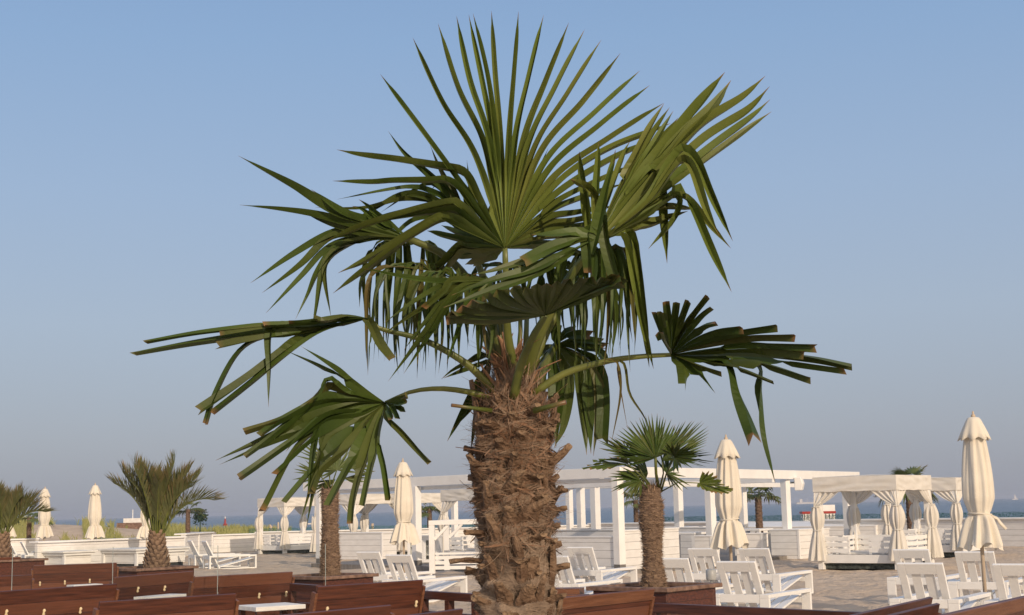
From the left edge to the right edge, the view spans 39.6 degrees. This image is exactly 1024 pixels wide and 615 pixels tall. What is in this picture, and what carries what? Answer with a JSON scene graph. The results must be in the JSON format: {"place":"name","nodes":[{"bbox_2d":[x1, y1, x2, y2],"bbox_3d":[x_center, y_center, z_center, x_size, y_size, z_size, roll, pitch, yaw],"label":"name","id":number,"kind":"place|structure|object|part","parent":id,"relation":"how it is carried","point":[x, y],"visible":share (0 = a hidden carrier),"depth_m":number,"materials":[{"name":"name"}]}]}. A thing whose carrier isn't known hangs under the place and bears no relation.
{"place":"outdoors","nodes":[
{"label":"outdoors","id":0,"kind":"place"},
{"bbox_2d":[407,535,442,562],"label":"planter","id":1,"kind":"object","parent":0,"point":[425,547],"visible":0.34,"depth_m":42.04,"materials":[{"name":"white paint"}]},
{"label":"door","id":2,"kind":"part","parent":1,"relation":"part of","materials":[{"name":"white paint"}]},
{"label":"door","id":3,"kind":"part","parent":1,"relation":"part of","materials":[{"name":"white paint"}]},
{"bbox_2d":[0,524,1023,613],"bbox_3d":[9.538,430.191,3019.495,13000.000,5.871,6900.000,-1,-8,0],"label":"sand ground","id":4,"kind":"structure","parent":0,"point":[859,590],"depth_m":34.13,"materials":[{"name":"beige sand"}]},
{"bbox_2d":[0,557,20,559],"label":"bench","id":5,"kind":"object","parent":4,"relation":"on","point":[8,558],"visible":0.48,"depth_m":32.59,"materials":[{"name":"brown wood"}]},
{"bbox_2d":[5,526,16,537],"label":"closed parasol","id":6,"kind":"object","parent":4,"relation":"on","point":[13,533],"visible":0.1,"depth_m":57.26,"materials":[{"name":"beige fabric"}]},
{"bbox_2d":[0,575,33,590],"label":"bench","id":7,"kind":"object","parent":4,"relation":"on","point":[21,582],"visible":0.37,"depth_m":20.92,"materials":[{"name":"brown wood"}]},
{"bbox_2d":[10,543,33,556],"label":"lounge chair","id":8,"kind":"object","parent":4,"relation":"on","point":[15,554],"visible":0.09,"depth_m":51.12,"materials":[{"name":"white paint"}]},
{"bbox_2d":[0,558,48,575],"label":"planter","id":9,"kind":"object","parent":4,"relation":"on","point":[23,566],"visible":0.53,"depth_m":32.47,"materials":[{"name":"brown wood"}]},
{"bbox_2d":[0,482,55,556],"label":"feather palm","id":10,"kind":"object","parent":9,"relation":"in","point":[11,508],"visible":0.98,"depth_m":32.91,"materials":[{"name":"green plant"}]},
{"bbox_2d":[10,538,40,557],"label":"white wall","id":11,"kind":"structure","parent":4,"relation":"on","point":[18,548],"depth_m":56.68,"materials":[{"name":"paint"}]},
{"bbox_2d":[20,542,33,557],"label":"lounge chair","id":12,"kind":"object","parent":4,"relation":"on","point":[27,554],"visible":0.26,"depth_m":49.95,"materials":[{"name":"white paint"}]},
{"bbox_2d":[14,504,53,537],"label":"fan palm","id":13,"kind":"object","parent":4,"relation":"on","point":[29,520],"visible":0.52,"depth_m":57.31,"materials":[{"name":"green plant"}]},
{"bbox_2d":[35,488,53,540],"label":"closed parasol","id":14,"kind":"object","parent":4,"relation":"on","point":[44,531],"visible":0.86,"depth_m":52.86,"materials":[{"name":"beige fabric"}]},
{"bbox_2d":[0,584,119,614],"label":"bench","id":15,"kind":"object","parent":4,"relation":"on","point":[79,600],"visible":0.89,"depth_m":16.52,"materials":[{"name":"brown wood"}]},
{"bbox_2d":[31,550,97,564],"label":"terrace counter","id":16,"kind":"object","parent":4,"relation":"on","point":[69,557],"visible":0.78,"depth_m":46.24,"materials":[{"name":"white paint"}]},
{"bbox_2d":[31,563,118,588],"bbox_3d":[-7.711,4.943,25.022,1.459,0.861,0.634,2,-9,-21],"label":"bench","id":17,"kind":"object","parent":4,"relation":"on","point":[53,576],"visible":0.54,"depth_m":24.79,"materials":[{"name":"brown wood"}]},
{"bbox_2d":[67,583,100,586],"bbox_3d":[-6.699,4.654,22.280,0.476,0.620,0.294,5,-10,-38],"label":"table","id":18,"kind":"object","parent":4,"relation":"on","point":[82,584],"visible":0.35,"depth_m":22.26,"materials":[{"name":"white paint"}]},
{"bbox_2d":[85,483,104,538],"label":"closed parasol","id":19,"kind":"object","parent":4,"relation":"on","point":[95,530],"visible":1,"depth_m":48.41,"materials":[{"name":"beige fabric"}]},
{"bbox_2d":[29,536,186,562],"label":"white wall","id":20,"kind":"structure","parent":4,"relation":"on","point":[96,544],"depth_m":48.23,"materials":[{"name":"paint"}]},
{"bbox_2d":[117,510,141,528],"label":"beach hut","id":21,"kind":"object","parent":4,"relation":"on","point":[134,523],"visible":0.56,"depth_m":103.60,"materials":[{"name":"white paint"}]},
{"bbox_2d":[97,547,189,566],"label":"terrace counter","id":22,"kind":"object","parent":4,"relation":"on","point":[123,557],"visible":0.64,"depth_m":46.30,"materials":[{"name":"white paint"}]},
{"bbox_2d":[136,507,150,545],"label":"closed parasol","id":23,"kind":"object","parent":4,"relation":"on","point":[143,532],"visible":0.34,"depth_m":47.33,"materials":[{"name":"beige fabric"}]},
{"bbox_2d":[11,515,290,539],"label":"dune grass","id":24,"kind":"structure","parent":4,"relation":"on","point":[173,529],"depth_m":75.99,"materials":[{"name":"green plant"}]},
{"bbox_2d":[108,571,194,599],"bbox_3d":[-5.228,4.154,19.839,0.634,0.861,1.756,-5,-9,25],"label":"bench","id":25,"kind":"object","parent":4,"relation":"on","point":[130,587],"visible":0.47,"depth_m":19.75,"materials":[{"name":"brown wood"}]},
{"bbox_2d":[118,565,198,576],"bbox_3d":[-6.655,5.087,25.812,1.350,0.750,1.350,-8,-10,40],"label":"planter","id":26,"kind":"object","parent":4,"relation":"on","point":[129,570],"visible":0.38,"depth_m":25.34,"materials":[{"name":"brown wood"}]},
{"bbox_2d":[106,449,229,567],"bbox_3d":[-6.380,3.744,26.041,2.172,2.325,1.543,-7,-10,34],"label":"feather palm","id":27,"kind":"object","parent":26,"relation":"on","point":[157,492],"visible":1,"depth_m":25.85,"materials":[{"name":"green plant"}]},
{"bbox_2d":[134,594,185,598],"bbox_3d":[-4.724,4.169,19.088,0.294,0.600,0.710,-6,-9,28],"label":"table","id":28,"kind":"object","parent":4,"relation":"on","point":[160,596],"visible":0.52,"depth_m":19.04,"materials":[{"name":"white paint"}]},
{"bbox_2d":[92,593,239,614],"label":"bench","id":29,"kind":"object","parent":4,"relation":"on","point":[222,604],"visible":1,"depth_m":14.01,"materials":[{"name":"brown wood"}]},
{"bbox_2d":[11,544,325,593],"bbox_3d":[-4.509,3.687,18.286,4.828,1.220,0.030,-4,-9,22],"label":"glass screen","id":30,"kind":"object","parent":4,"relation":"on","point":[217,567],"visible":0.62,"depth_m":18.03,"materials":[{"name":"clear glass"}]},
{"bbox_2d":[173,497,207,532],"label":"fan palm","id":31,"kind":"object","parent":4,"relation":"on","point":[187,511],"visible":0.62,"depth_m":65.28,"materials":[{"name":"green plant"}]},
{"bbox_2d":[174,532,213,556],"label":"white wall","id":32,"kind":"structure","parent":4,"relation":"on","point":[196,538],"depth_m":59.20,"materials":[{"name":"paint"}]},
{"bbox_2d":[190,509,208,531],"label":"bush","id":33,"kind":"object","parent":4,"relation":"on","point":[199,518],"visible":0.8,"depth_m":79.06,"materials":[{"name":"green plant"}]},
{"bbox_2d":[187,540,240,567],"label":"lounge chair","id":34,"kind":"object","parent":4,"relation":"on","point":[195,555],"visible":0.63,"depth_m":45.49,"materials":[{"name":"white paint"}]},
{"bbox_2d":[201,541,256,568],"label":"lounge chair","id":35,"kind":"object","parent":4,"relation":"on","point":[210,557],"visible":0.91,"depth_m":44.05,"materials":[{"name":"white paint"}]},
{"bbox_2d":[213,533,256,551],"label":"white wall","id":36,"kind":"structure","parent":4,"relation":"on","point":[243,542],"depth_m":63.93,"materials":[{"name":"paint"}]},
{"bbox_2d":[187,572,294,614],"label":"bench","id":37,"kind":"object","parent":4,"relation":"on","point":[257,588],"visible":0.65,"depth_m":19.13,"materials":[{"name":"brown wood"}]},
{"bbox_2d":[238,602,305,614],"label":"table","id":38,"kind":"object","parent":4,"relation":"on","point":[282,607],"visible":0.94,"depth_m":16.19,"materials":[{"name":"white paint"}]},
{"bbox_2d":[253,497,314,553],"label":"cabana","id":39,"kind":"object","parent":4,"relation":"on","point":[299,544],"visible":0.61,"depth_m":59.08,"materials":[{"name":"white paint"}]},
{"bbox_2d":[288,583,321,613],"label":"bench","id":40,"kind":"object","parent":4,"relation":"on","point":[294,588],"visible":0.52,"depth_m":18.91,"materials":[{"name":"brown wood"}]},
{"bbox_2d":[292,572,378,612],"bbox_3d":[-2.731,4.307,20.912,1.100,0.750,1.100,-8,-10,40],"label":"planter","id":41,"kind":"object","parent":4,"relation":"on","point":[341,579],"visible":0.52,"depth_m":20.55,"materials":[{"name":"brown wood"}]},
{"bbox_2d":[293,439,374,575],"bbox_3d":[-2.678,3.045,21.221,1.290,2.276,0.675,-1,-8,0],"label":"fan palm","id":42,"kind":"object","parent":41,"relation":"in","point":[329,529],"visible":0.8,"depth_m":20.99,"materials":[{"name":"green plant"}]},
{"bbox_2d":[283,605,394,614],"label":"bench","id":43,"kind":"object","parent":4,"relation":"on","point":[379,610],"visible":1,"depth_m":11.54,"materials":[{"name":"brown wood"}]},
{"bbox_2d":[309,493,393,551],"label":"cabana","id":44,"kind":"object","parent":4,"relation":"on","point":[375,498],"visible":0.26,"depth_m":52.51,"materials":[{"name":"white paint"}]},
{"bbox_2d":[250,523,474,532],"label":"netting fence","id":45,"kind":"object","parent":4,"relation":"on","point":[372,527],"visible":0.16,"depth_m":71.18,"materials":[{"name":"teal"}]},
{"bbox_2d":[309,580,425,614],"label":"bench","id":46,"kind":"object","parent":4,"relation":"on","point":[403,597],"visible":0.84,"depth_m":15.98,"materials":[{"name":"brown wood"}]},
{"bbox_2d":[339,532,396,559],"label":"planter","id":47,"kind":"object","parent":4,"relation":"on","point":[352,543],"visible":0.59,"depth_m":49.06,"materials":[{"name":"white paint"}]},
{"bbox_2d":[356,552,431,584],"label":"lounge chair","id":48,"kind":"object","parent":4,"relation":"on","point":[374,557],"visible":0.34,"depth_m":28.22,"materials":[{"name":"white paint"}]},
{"bbox_2d":[390,458,419,572],"bbox_3d":[-2.381,4.806,31.133,0.589,3.009,0.677,-5,-9,27],"label":"closed parasol","id":49,"kind":"object","parent":4,"relation":"on","point":[404,530],"visible":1,"depth_m":31.07,"materials":[{"name":"beige fabric"}]},
{"bbox_2d":[359,493,451,554],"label":"cabana","id":50,"kind":"object","parent":4,"relation":"on","point":[434,499],"visible":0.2,"depth_m":53.95,"materials":[{"name":"white paint"}]},
{"bbox_2d":[255,524,589,549],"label":"white wall","id":51,"kind":"structure","parent":4,"relation":"on","point":[460,531],"depth_m":65.79,"materials":[{"name":"paint"}]},
{"bbox_2d":[382,555,467,602],"bbox_3d":[-1.634,4.990,26.345,0.880,0.871,1.561,-6,-10,33],"label":"lounge chair","id":52,"kind":"object","parent":4,"relation":"on","point":[436,584],"visible":0.51,"depth_m":25.95,"materials":[{"name":"white paint"}]},
{"bbox_2d":[421,503,439,527],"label":"fan palm","id":53,"kind":"object","parent":4,"relation":"on","point":[427,510],"visible":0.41,"depth_m":67.22,"materials":[{"name":"green plant"}]},
{"bbox_2d":[410,608,462,614],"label":"bench","id":54,"kind":"object","parent":4,"relation":"on","point":[453,612],"visible":1,"depth_m":11.01,"materials":[{"name":"brown wood"}]},
{"bbox_2d":[422,591,478,614],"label":"bench","id":55,"kind":"object","parent":4,"relation":"on","point":[449,598],"visible":0.51,"depth_m":16.22,"materials":[{"name":"brown wood"}]},
{"bbox_2d":[437,488,474,555],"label":"cabana","id":56,"kind":"object","parent":4,"relation":"on","point":[450,498],"visible":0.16,"depth_m":45.41,"materials":[{"name":"white paint"}]},
{"bbox_2d":[130,11,851,614],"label":"fan palm","id":57,"kind":"object","parent":4,"relation":"on","point":[514,477],"visible":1,"depth_m":3.52,"materials":[{"name":"green plant"}]},
{"bbox_2d":[555,587,587,596],"bbox_3d":[0.562,3.621,16.473,0.730,0.720,0.460,-3,-8,14],"label":"wooden box","id":58,"kind":"object","parent":4,"relation":"on","point":[572,591],"visible":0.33,"depth_m":16.43,"materials":[{"name":"brown wood"}]},
{"bbox_2d":[311,547,832,574],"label":"timber deck","id":59,"kind":"structure","parent":4,"relation":"on","point":[724,556],"depth_m":41.20,"materials":[{"name":"brown wood"}]},
{"bbox_2d":[428,519,481,573],"bbox_3d":[-0.232,6.129,36.748,3.470,1.328,2.150,-2,-8,8],"label":"drinks bar","id":60,"kind":"object","parent":59,"relation":"on","point":[433,558],"visible":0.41,"depth_m":35.93,"materials":[{"name":"white paint"}]},
{"bbox_2d":[303,467,859,567],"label":"pergola","id":61,"kind":"object","parent":59,"relation":"on","point":[594,481],"visible":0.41,"depth_m":40.59,"materials":[{"name":"white paint"}]},
{"bbox_2d":[790,477,804,490],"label":"loudspeaker","id":62,"kind":"object","parent":61,"relation":"attached to","point":[799,483],"visible":1,"depth_m":42.55,"materials":[{"name":"white paint"}]},
{"bbox_2d":[551,536,613,568],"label":"half wall","id":63,"kind":"structure","parent":59,"relation":"on","point":[602,546],"depth_m":34.89,"materials":[{"name":"white paint"}]},
{"bbox_2d":[571,527,719,557],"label":"half wall","id":64,"kind":"structure","parent":59,"relation":"on","point":[686,542],"depth_m":41.63,"materials":[{"name":"white paint"}]},
{"bbox_2d":[625,527,679,568],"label":"half wall","id":65,"kind":"structure","parent":59,"relation":"on","point":[633,547],"depth_m":35.04,"materials":[{"name":"white paint"}]},
{"bbox_2d":[679,532,705,557],"bbox_3d":[4.834,6.636,39.453,1.100,0.800,0.800,-8,-10,40],"label":"bar table","id":66,"kind":"object","parent":59,"relation":"on","point":[692,534],"visible":0.24,"depth_m":39.02,"materials":[{"name":"white paint"}]},
{"bbox_2d":[735,528,772,555],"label":"bar table","id":67,"kind":"object","parent":59,"relation":"on","point":[757,530],"visible":0.43,"depth_m":42.46,"materials":[{"name":"white paint"}]},
{"bbox_2d":[554,556,622,593],"bbox_3d":[1.093,4.576,23.848,0.880,0.871,1.561,-6,-10,33],"label":"lounge chair","id":68,"kind":"object","parent":4,"relation":"on","point":[573,581],"visible":0.32,"depth_m":23.32,"materials":[{"name":"white paint"}]},
{"bbox_2d":[553,529,632,535],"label":"half wall","id":69,"kind":"structure","parent":4,"relation":"on","point":[589,532],"depth_m":39.56,"materials":[{"name":"white paint"}]},
{"bbox_2d":[565,547,637,584],"bbox_3d":[1.766,5.246,28.684,0.880,0.871,1.561,-6,-10,33],"label":"lounge chair","id":70,"kind":"object","parent":4,"relation":"on","point":[595,572],"visible":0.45,"depth_m":28.23,"materials":[{"name":"white paint"}]},
{"bbox_2d":[561,588,654,614],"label":"bench","id":71,"kind":"object","parent":4,"relation":"on","point":[636,602],"visible":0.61,"depth_m":13.20,"materials":[{"name":"brown wood"}]},
{"bbox_2d":[624,489,639,521],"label":"fan palm","id":72,"kind":"object","parent":4,"relation":"on","point":[634,505],"visible":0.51,"depth_m":65.23,"materials":[{"name":"green plant"}]},
{"bbox_2d":[586,581,722,614],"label":"planter","id":73,"kind":"object","parent":4,"relation":"on","point":[700,593],"visible":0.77,"depth_m":16.07,"materials":[{"name":"brown wood"}]},
{"bbox_2d":[582,416,732,587],"bbox_3d":[1.657,2.304,16.336,1.717,2.187,0.936,-1,-8,0],"label":"fan palm","id":74,"kind":"object","parent":73,"relation":"in","point":[642,451],"visible":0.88,"depth_m":16.35,"materials":[{"name":"green plant"}]},
{"bbox_2d":[587,521,809,527],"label":"white wall","id":75,"kind":"structure","parent":4,"relation":"on","point":[634,524],"depth_m":61.26,"materials":[{"name":"paint"}]},
{"bbox_2d":[662,558,737,605],"bbox_3d":[2.749,4.245,21.768,0.880,0.871,1.561,-6,-9,30],"label":"lounge chair","id":76,"kind":"object","parent":4,"relation":"on","point":[678,564],"visible":0.16,"depth_m":21.19,"materials":[{"name":"white paint"}]},
{"bbox_2d":[693,535,719,566],"bbox_3d":[5.177,6.455,37.722,0.574,0.818,0.403,-8,-10,40],"label":"planter","id":77,"kind":"object","parent":4,"relation":"on","point":[702,541],"visible":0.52,"depth_m":37.61,"materials":[{"name":"white paint"}]},
{"bbox_2d":[706,569,715,582],"bbox_3d":[3.447,4.793,24.566,0.180,0.540,0.177,-1,-8,0],"label":"ash can","id":78,"kind":"object","parent":4,"relation":"on","point":[711,575],"visible":0.7,"depth_m":24.52,"materials":[{"name":"metal"}]},
{"bbox_2d":[683,548,754,589],"bbox_3d":[3.844,4.850,26.214,0.880,0.871,1.561,-6,-9,32],"label":"lounge chair","id":79,"kind":"object","parent":4,"relation":"on","point":[700,554],"visible":0.23,"depth_m":25.70,"materials":[{"name":"white paint"}]},
{"bbox_2d":[721,602,748,605],"bbox_3d":[3.595,4.707,23.158,0.560,0.310,0.560,-1,-8,0],"label":"parasol base","id":80,"kind":"object","parent":4,"relation":"on","point":[726,604],"visible":0.05,"depth_m":22.95,"materials":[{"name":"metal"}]},
{"bbox_2d":[710,434,748,582],"bbox_3d":[3.580,3.576,23.321,0.587,2.995,0.662,-6,-9,30],"label":"closed parasol","id":81,"kind":"object","parent":80,"relation":"in","point":[729,531],"visible":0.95,"depth_m":23.25,"materials":[{"name":"beige fabric"}]},
{"bbox_2d":[737,533,767,565],"bbox_3d":[6.313,6.368,37.429,0.836,0.859,0.260,-8,-10,40],"label":"planter","id":82,"kind":"object","parent":4,"relation":"on","point":[757,540],"visible":0.45,"depth_m":37.25,"materials":[{"name":"white paint"}]},
{"bbox_2d":[652,603,859,614],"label":"bench","id":83,"kind":"object","parent":4,"relation":"on","point":[674,608],"visible":0.81,"depth_m":14.39,"materials":[{"name":"brown wood"}]},
{"bbox_2d":[746,487,780,532],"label":"fan palm","id":84,"kind":"object","parent":4,"relation":"on","point":[757,498],"visible":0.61,"depth_m":51.35,"materials":[{"name":"green plant"}]},
{"bbox_2d":[716,561,811,609],"bbox_3d":[3.506,3.989,20.077,0.880,0.871,1.561,-7,-10,34],"label":"lounge chair","id":85,"kind":"object","parent":4,"relation":"on","point":[756,596],"visible":0.91,"depth_m":19.61,"materials":[{"name":"white paint"}]},
{"bbox_2d":[738,548,813,595],"bbox_3d":[4.687,4.742,25.583,0.880,0.871,1.561,-7,-10,34],"label":"lounge chair","id":86,"kind":"object","parent":4,"relation":"on","point":[773,581],"visible":0.63,"depth_m":25.12,"materials":[{"name":"white paint"}]},
{"bbox_2d":[769,528,829,558],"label":"planter","id":87,"kind":"object","parent":4,"relation":"on","point":[793,543],"visible":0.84,"depth_m":41.52,"materials":[{"name":"white paint"}]},
{"bbox_2d":[748,522,877,545],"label":"wall","id":88,"kind":"structure","parent":4,"relation":"on","point":[838,529],"depth_m":53.62,"materials":[{"name":"white paint"}]},
{"bbox_2d":[799,505,835,520],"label":"beach cabin","id":89,"kind":"object","parent":4,"relation":"on","point":[828,510],"visible":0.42,"depth_m":77.21,"materials":[{"name":"white paint"}]},
{"bbox_2d":[664,512,1023,521],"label":"netting fence","id":90,"kind":"object","parent":4,"relation":"on","point":[875,516],"visible":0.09,"depth_m":59.82,"materials":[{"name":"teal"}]},
{"bbox_2d":[808,474,943,569],"bbox_3d":[9.006,5.303,35.324,2.610,2.300,2.599,-8,-10,38],"label":"cabana","id":91,"kind":"object","parent":4,"relation":"on","point":[850,551],"visible":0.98,"depth_m":34.90,"materials":[{"name":"white paint"}]},
{"bbox_2d":[851,597,932,614],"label":"bench","id":92,"kind":"object","parent":4,"relation":"on","point":[892,609],"visible":0.61,"depth_m":10.88,"materials":[{"name":"brown wood"}]},
{"bbox_2d":[873,464,939,533],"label":"fan palm","id":93,"kind":"object","parent":4,"relation":"on","point":[914,471],"visible":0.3,"depth_m":45.45,"materials":[{"name":"green plant"}]},
{"bbox_2d":[889,603,941,614],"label":"bench","id":94,"kind":"object","parent":4,"relation":"on","point":[931,609],"visible":0.97,"depth_m":10.05,"materials":[{"name":"brown wood"}]},
{"bbox_2d":[825,517,1023,546],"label":"white wall","id":95,"kind":"structure","parent":4,"relation":"on","point":[1012,534],"depth_m":48.53,"materials":[{"name":"paint"}]},
{"bbox_2d":[887,549,967,603],"bbox_3d":[6.795,4.372,23.294,0.880,0.871,1.561,-6,-10,33],"label":"lounge chair","id":96,"kind":"object","parent":4,"relation":"on","point":[908,555],"visible":0.34,"depth_m":22.83,"materials":[{"name":"white paint"}]},
{"bbox_2d":[881,477,992,556],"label":"cabana","id":97,"kind":"object","parent":4,"relation":"on","point":[949,489],"visible":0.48,"depth_m":40.41,"materials":[{"name":"white fabric"}]},
{"bbox_2d":[889,563,990,613],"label":"lounge chair","id":98,"kind":"object","parent":4,"relation":"on","point":[947,603],"visible":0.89,"depth_m":17.85,"materials":[{"name":"white paint"}]},
{"bbox_2d":[940,596,1023,614],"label":"bench","id":99,"kind":"object","parent":4,"relation":"on","point":[1013,606],"visible":1,"depth_m":10.57,"materials":[{"name":"brown wood"}]},
{"bbox_2d":[948,551,1023,600],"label":"lounge chair","id":100,"kind":"object","parent":4,"relation":"on","point":[965,584],"visible":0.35,"depth_m":21.29,"materials":[{"name":"white paint"}]},
{"bbox_2d":[984,563,1023,603],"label":"lounge chair","id":101,"kind":"object","parent":4,"relation":"on","point":[1012,571],"visible":0.56,"depth_m":17.07,"materials":[{"name":"white paint"}]},
{"bbox_3d":[6.498,4.094,19.499,0.560,0.370,0.560,-1,-8,0],"label":"parasol base","id":102,"kind":"object","parent":4,"relation":"on","visible":0},
{"bbox_2d":[956,411,1006,591],"bbox_3d":[6.503,2.957,19.651,0.599,3.064,0.681,3,-9,-26],"label":"closed parasol","id":103,"kind":"object","parent":102,"relation":"in","point":[979,530],"visible":1,"depth_m":19.59,"materials":[{"name":"beige fabric"}]},
{"bbox_2d":[0,0,1023,519],"label":"sky","id":104,"kind":"structure","parent":0,"point":[874,217],"materials":[{"name":"blue"}]},
{"bbox_2d":[34,498,1023,530],"bbox_3d":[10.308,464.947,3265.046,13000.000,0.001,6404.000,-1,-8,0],"label":"sea","id":105,"kind":"structure","parent":0,"point":[1004,506],"depth_m":664.71,"materials":[{"name":"liquid"}]},
{"bbox_2d":[796,499,813,503],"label":"cargo ship","id":106,"kind":"object","parent":105,"relation":"on","point":[801,502],"visible":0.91,"depth_m":2574.28},
{"bbox_2d":[750,530,767,545],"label":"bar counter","id":107,"kind":"object","parent":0,"point":[763,532],"visible":0.04,"depth_m":53.41,"materials":[{"name":"white paint"}]}
]}

